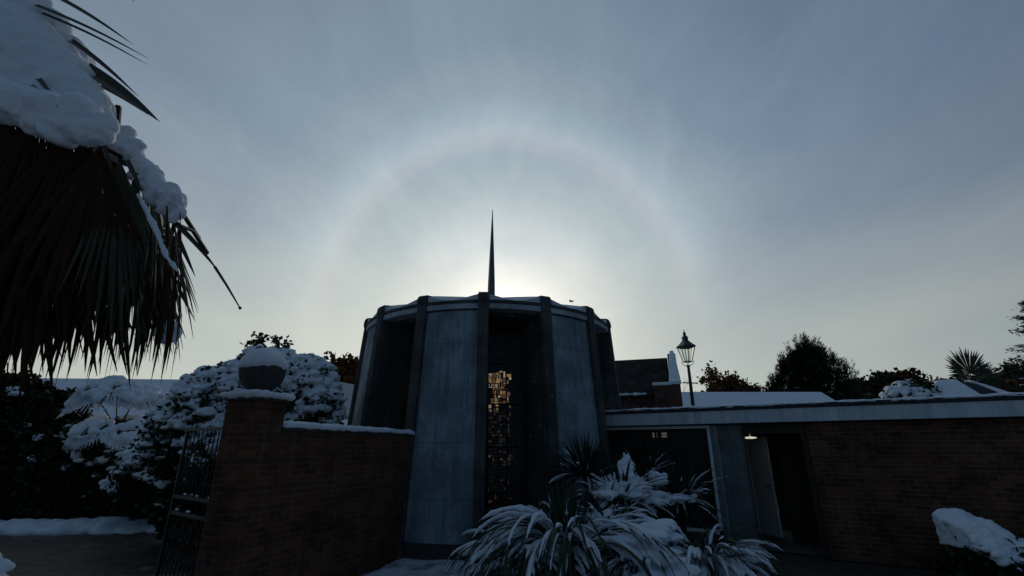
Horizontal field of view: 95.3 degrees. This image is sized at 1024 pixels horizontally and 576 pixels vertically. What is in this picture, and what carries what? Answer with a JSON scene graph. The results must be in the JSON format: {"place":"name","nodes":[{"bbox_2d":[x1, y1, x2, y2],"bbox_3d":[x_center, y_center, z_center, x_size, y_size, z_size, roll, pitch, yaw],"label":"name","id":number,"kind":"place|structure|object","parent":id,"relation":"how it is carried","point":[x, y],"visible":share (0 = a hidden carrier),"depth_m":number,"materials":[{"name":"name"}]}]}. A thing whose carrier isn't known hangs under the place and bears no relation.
{"place":"outdoors","nodes":[
{"label":"outdoors","id":0,"kind":"place"},
{"bbox_2d":[0,553,15,575],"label":"snow","id":1,"kind":"structure","parent":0,"point":[6,565],"depth_m":2.34,"materials":[{"name":"white"}]},
{"bbox_2d":[0,533,197,575],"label":"driveway","id":2,"kind":"structure","parent":0,"point":[103,555],"depth_m":8.18,"materials":[{"name":"grey asphalt"}]},
{"bbox_2d":[0,516,157,535],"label":"snow bank","id":3,"kind":"structure","parent":2,"relation":"on","point":[102,525],"depth_m":10.27,"materials":[{"name":"white snow"}]},
{"bbox_2d":[0,0,241,402],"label":"windmill palm","id":4,"kind":"object","parent":2,"relation":"on","point":[84,243],"visible":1,"depth_m":3.05,"materials":[{"name":"green plant"}]},
{"bbox_2d":[145,488,193,545],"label":"holly shrub","id":5,"kind":"object","parent":2,"relation":"on","point":[159,518],"visible":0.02,"depth_m":8.88,"materials":[{"name":"green plant"}]},
{"bbox_2d":[98,331,347,554],"bbox_3d":[-6.438,2.992,9.460,6.542,4.065,2.646,-8,-21,22],"label":"rhododendron shrub","id":6,"kind":"object","parent":2,"relation":"on","point":[142,474],"visible":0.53,"depth_m":8.53,"materials":[{"name":"green plant"}]},
{"bbox_2d":[41,378,178,418],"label":"white roofed house","id":7,"kind":"structure","parent":0,"point":[166,385],"depth_m":25.81,"materials":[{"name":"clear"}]},
{"bbox_2d":[194,389,295,575],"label":"gate pier","id":8,"kind":"structure","parent":0,"point":[234,533],"depth_m":5.39,"materials":[{"name":"brick"}]},
{"bbox_2d":[155,426,222,575],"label":"iron gate","id":9,"kind":"structure","parent":8,"relation":"attached to","point":[184,496],"depth_m":6.06,"materials":[{"name":"black metal"}]},
{"bbox_2d":[238,348,288,390],"bbox_3d":[-3.190,1.069,5.969,0.588,0.605,0.590,0,-19,0],"label":"ball finial","id":10,"kind":"object","parent":8,"relation":"on","point":[264,368],"visible":0.91,"depth_m":5.78,"materials":[{"name":"stone"}]},
{"bbox_2d":[5,0,1023,391],"label":"sky","id":11,"kind":"structure","parent":0,"point":[743,178],"materials":[{"name":"blue"}]},
{"bbox_2d":[358,504,780,575],"bbox_3d":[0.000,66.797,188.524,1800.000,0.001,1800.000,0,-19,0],"label":"ground","id":12,"kind":"structure","parent":0,"point":[372,572],"depth_m":7.04,"materials":[{"name":"white snow"}]},
{"bbox_2d":[0,370,93,520],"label":"hedge","id":13,"kind":"object","parent":12,"relation":"on","point":[28,419],"visible":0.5,"depth_m":12.28,"materials":[{"name":"green plant"}]},
{"bbox_2d":[8,414,151,519],"bbox_3d":[-9.552,4.685,12.066,6.029,2.828,2.257,-1,-19,3],"label":"laurel shrub","id":14,"kind":"object","parent":12,"relation":"on","point":[34,496],"visible":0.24,"depth_m":11.35,"materials":[{"name":"green plant"}]},
{"bbox_2d":[62,446,148,518],"bbox_3d":[-9.664,4.791,11.642,2.955,2.181,1.381,0,-19,0],"label":"laurel shrub","id":15,"kind":"object","parent":12,"relation":"on","point":[80,502],"visible":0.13,"depth_m":11.08,"materials":[{"name":"green plant"}]},
{"bbox_2d":[55,375,165,452],"bbox_3d":[-10.081,3.925,11.484,2.266,3.561,2.598,16,-25,-39],"label":"snow covered palm","id":16,"kind":"object","parent":12,"relation":"on","point":[139,397],"visible":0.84,"depth_m":11.44,"materials":[{"name":"green plant"}]},
{"bbox_2d":[260,421,414,575],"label":"garden wall","id":17,"kind":"structure","parent":12,"relation":"on","point":[337,503],"depth_m":6.57,"materials":[{"name":"brick"}]},
{"bbox_2d":[323,351,358,383],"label":"oak tree","id":18,"kind":"object","parent":12,"relation":"on","point":[346,368],"visible":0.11,"depth_m":41.33,"materials":[{"name":"green plant"}]},
{"bbox_2d":[340,382,353,418],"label":"grey gabled house","id":19,"kind":"structure","parent":12,"relation":"on","point":[348,388],"depth_m":30.57,"materials":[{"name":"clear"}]},
{"bbox_2d":[347,210,621,562],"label":"chapel","id":20,"kind":"structure","parent":12,"relation":"on","point":[487,397],"depth_m":9.11,"materials":[{"name":"concrete"}]},
{"bbox_2d":[486,323,527,528],"bbox_3d":[-0.109,2.783,9.327,0.797,4.310,0.342,4,-19,-12],"label":"window","id":21,"kind":"structure","parent":20,"relation":"in","point":[506,458],"depth_m":9.34,"materials":[{"name":"multicoloured"}]},
{"bbox_2d":[374,558,615,575],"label":"garden bed","id":22,"kind":"object","parent":12,"relation":"on","point":[407,567],"visible":0.27,"depth_m":7.22,"materials":[{"name":"white snow"}]},
{"bbox_2d":[442,520,614,575],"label":"flax plant","id":23,"kind":"object","parent":22,"relation":"on","point":[492,553],"visible":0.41,"depth_m":5.67,"materials":[{"name":"green plant"}]},
{"bbox_2d":[456,479,690,575],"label":"flax plant","id":24,"kind":"object","parent":22,"relation":"on","point":[513,533],"visible":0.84,"depth_m":5.78,"materials":[{"name":"green plant"}]},
{"bbox_2d":[538,428,620,506],"bbox_3d":[1.223,3.457,7.888,1.656,2.100,1.529,11,-22,-29],"label":"cordyline plant","id":25,"kind":"object","parent":22,"relation":"on","point":[581,467],"visible":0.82,"depth_m":7.86,"materials":[{"name":"green plant"}]},
{"bbox_2d":[563,481,656,562],"bbox_3d":[1.305,3.461,6.704,1.586,1.324,1.536,13,-23,-33],"label":"cordyline plant","id":26,"kind":"object","parent":22,"relation":"on","point":[598,512],"visible":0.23,"depth_m":6.60,"materials":[{"name":"green plant"}]},
{"bbox_2d":[563,443,683,528],"bbox_3d":[1.718,3.395,7.315,1.696,1.845,1.823,13,-23,-33],"label":"cordyline plant","id":27,"kind":"object","parent":22,"relation":"on","point":[624,476],"visible":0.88,"depth_m":7.11,"materials":[{"name":"green plant"}]},
{"bbox_2d":[587,518,721,575],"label":"grass clump","id":28,"kind":"object","parent":22,"relation":"on","point":[662,531],"visible":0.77,"depth_m":5.73,"materials":[{"name":"green plant"}]},
{"bbox_2d":[676,331,697,405],"bbox_3d":[6.800,4.574,17.462,0.647,6.220,0.523,5,-20,-14],"label":"lamp post","id":29,"kind":"object","parent":12,"relation":"on","point":[685,347],"visible":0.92,"depth_m":18.00,"materials":[{"name":"metal"}]},
{"bbox_2d":[694,360,766,391],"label":"oak tree","id":30,"kind":"object","parent":12,"relation":"on","point":[718,385],"visible":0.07,"depth_m":83.59,"materials":[{"name":"green plant"}]},
{"bbox_2d":[720,370,781,391],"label":"oak tree","id":31,"kind":"object","parent":12,"relation":"on","point":[731,380],"visible":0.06,"depth_m":81.62,"materials":[{"name":"green plant"}]},
{"bbox_2d":[681,392,834,439],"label":"snow roofed hall","id":32,"kind":"structure","parent":12,"relation":"on","point":[716,398],"depth_m":28.59,"materials":[{"name":"white snow"}]},
{"bbox_2d":[758,332,873,400],"bbox_3d":[25.401,9.242,39.174,8.958,11.531,8.252,0,-19,0],"label":"conifer","id":33,"kind":"object","parent":12,"relation":"on","point":[806,365],"visible":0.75,"depth_m":38.25,"materials":[{"name":"green plant"}]},
{"bbox_2d":[831,388,880,399],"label":"oak tree","id":34,"kind":"object","parent":12,"relation":"on","point":[876,396],"visible":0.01,"depth_m":56.71,"materials":[{"name":"green plant"}]},
{"bbox_2d":[840,374,883,397],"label":"oak tree","id":35,"kind":"object","parent":12,"relation":"on","point":[867,382],"visible":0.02,"depth_m":59.49,"materials":[{"name":"green plant"}]},
{"bbox_2d":[845,369,916,394],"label":"oak tree","id":36,"kind":"object","parent":12,"relation":"on","point":[884,377],"visible":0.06,"depth_m":59.42,"materials":[{"name":"green plant"}]},
{"bbox_2d":[868,367,929,382],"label":"oak tree","id":37,"kind":"object","parent":12,"relation":"on","point":[914,373],"visible":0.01,"depth_m":62.49,"materials":[{"name":"green plant"}]},
{"bbox_2d":[879,378,933,398],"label":"domed shrub","id":38,"kind":"object","parent":12,"relation":"on","point":[900,389],"visible":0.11,"depth_m":15.69,"materials":[{"name":"white plant"}]},
{"bbox_2d":[899,368,938,382],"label":"oak tree","id":39,"kind":"object","parent":12,"relation":"on","point":[926,380],"depth_m":67.34,"materials":[{"name":"green plant"}]},
{"bbox_2d":[906,376,941,392],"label":"dark shrub","id":40,"kind":"object","parent":12,"relation":"on","point":[927,384],"visible":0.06,"depth_m":16.84,"materials":[{"name":"green plant"}]},
{"bbox_2d":[931,379,1006,396],"bbox_3d":[16.001,5.302,16.365,2.603,4.130,2.200,-7,-20,21],"label":"garden hut","id":41,"kind":"object","parent":12,"relation":"on","point":[949,387],"visible":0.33,"depth_m":16.36,"materials":[{"name":"wood"}]},
{"bbox_2d":[943,347,1006,387],"bbox_3d":[21.409,5.775,21.187,2.414,6.375,2.184,-14,-24,36],"label":"fan palm","id":42,"kind":"object","parent":12,"relation":"on","point":[978,369],"visible":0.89,"depth_m":21.83,"materials":[{"name":"green plant"}]},
{"bbox_2d":[934,375,1018,384],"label":"oak tree","id":43,"kind":"object","parent":12,"relation":"on","point":[1000,379],"visible":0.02,"depth_m":64.85,"materials":[{"name":"green plant"}]},
{"bbox_2d":[952,375,1022,391],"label":"oak tree","id":44,"kind":"object","parent":12,"relation":"on","point":[973,378],"depth_m":56.79,"materials":[{"name":"green plant"}]},
{"bbox_2d":[965,359,1022,378],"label":"oak tree","id":45,"kind":"object","parent":12,"relation":"on","point":[1004,362],"visible":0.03,"depth_m":71.46,"materials":[{"name":"green plant"}]},
{"bbox_2d":[991,362,1023,385],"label":"oak tree","id":46,"kind":"object","parent":12,"relation":"on","point":[1009,372],"visible":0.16,"depth_m":64.92,"materials":[{"name":"green plant"}]},
{"bbox_2d":[995,300,1023,392],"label":"pine tree","id":47,"kind":"object","parent":12,"relation":"on","point":[1018,317],"visible":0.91,"depth_m":46.37,"materials":[{"name":"green plant"}]},
{"bbox_2d":[996,364,1023,392],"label":"oak tree","id":48,"kind":"object","parent":12,"relation":"on","point":[1011,384],"visible":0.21,"depth_m":59.56,"materials":[{"name":"green plant"}]},
{"bbox_2d":[615,351,682,409],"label":"brick hall","id":49,"kind":"structure","parent":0,"point":[650,383],"depth_m":18.26,"materials":[{"name":"tile"}]},
{"bbox_2d":[601,550,947,575],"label":"path","id":50,"kind":"structure","parent":0,"point":[796,564],"depth_m":7.31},
{"bbox_2d":[603,433,675,516],"bbox_3d":[2.355,3.639,8.334,1.605,2.047,1.666,-17,-25,40],"label":"cordyline plant","id":51,"kind":"object","parent":50,"relation":"on","point":[643,449],"visible":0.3,"depth_m":8.35,"materials":[{"name":"green plant"}]},
{"bbox_2d":[636,447,728,535],"bbox_3d":[2.697,3.514,7.608,1.775,1.810,1.647,13,-23,-34],"label":"cordyline plant","id":52,"kind":"object","parent":50,"relation":"on","point":[686,492],"visible":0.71,"depth_m":7.51,"materials":[{"name":"green plant"}]},
{"bbox_2d":[655,518,789,575],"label":"grass clump","id":53,"kind":"object","parent":50,"relation":"on","point":[734,556],"visible":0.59,"depth_m":5.89,"materials":[{"name":"green plant"}]},
{"bbox_2d":[605,392,1023,568],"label":"corridor building","id":54,"kind":"structure","parent":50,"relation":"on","point":[879,481],"depth_m":8.00,"materials":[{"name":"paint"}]},
{"bbox_2d":[607,425,722,533],"bbox_3d":[2.978,3.848,9.551,2.245,1.942,0.075,-11,-22,28],"label":"window","id":55,"kind":"structure","parent":54,"relation":"in","point":[682,438],"depth_m":9.39,"materials":[{"name":"black glass"}]},
{"bbox_2d":[676,530,723,543],"bbox_3d":[3.008,4.909,9.262,2.265,0.247,0.200,-11,-22,28],"label":"window base","id":56,"kind":"structure","parent":54,"relation":"in","point":[688,532],"depth_m":8.86,"materials":[{"name":"brick"}]},
{"bbox_2d":[746,437,782,537],"bbox_3d":[5.399,4.248,10.063,0.090,1.950,0.660,3,-19,-7],"label":"door","id":57,"kind":"structure","parent":54,"relation":"in","point":[763,483],"depth_m":10.02,"materials":[{"name":"paint"}]},
{"bbox_2d":[932,508,1023,575],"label":"shrub","id":58,"kind":"object","parent":50,"relation":"on","point":[978,546],"visible":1,"depth_m":5.93,"materials":[{"name":"green plant"}]}
]}

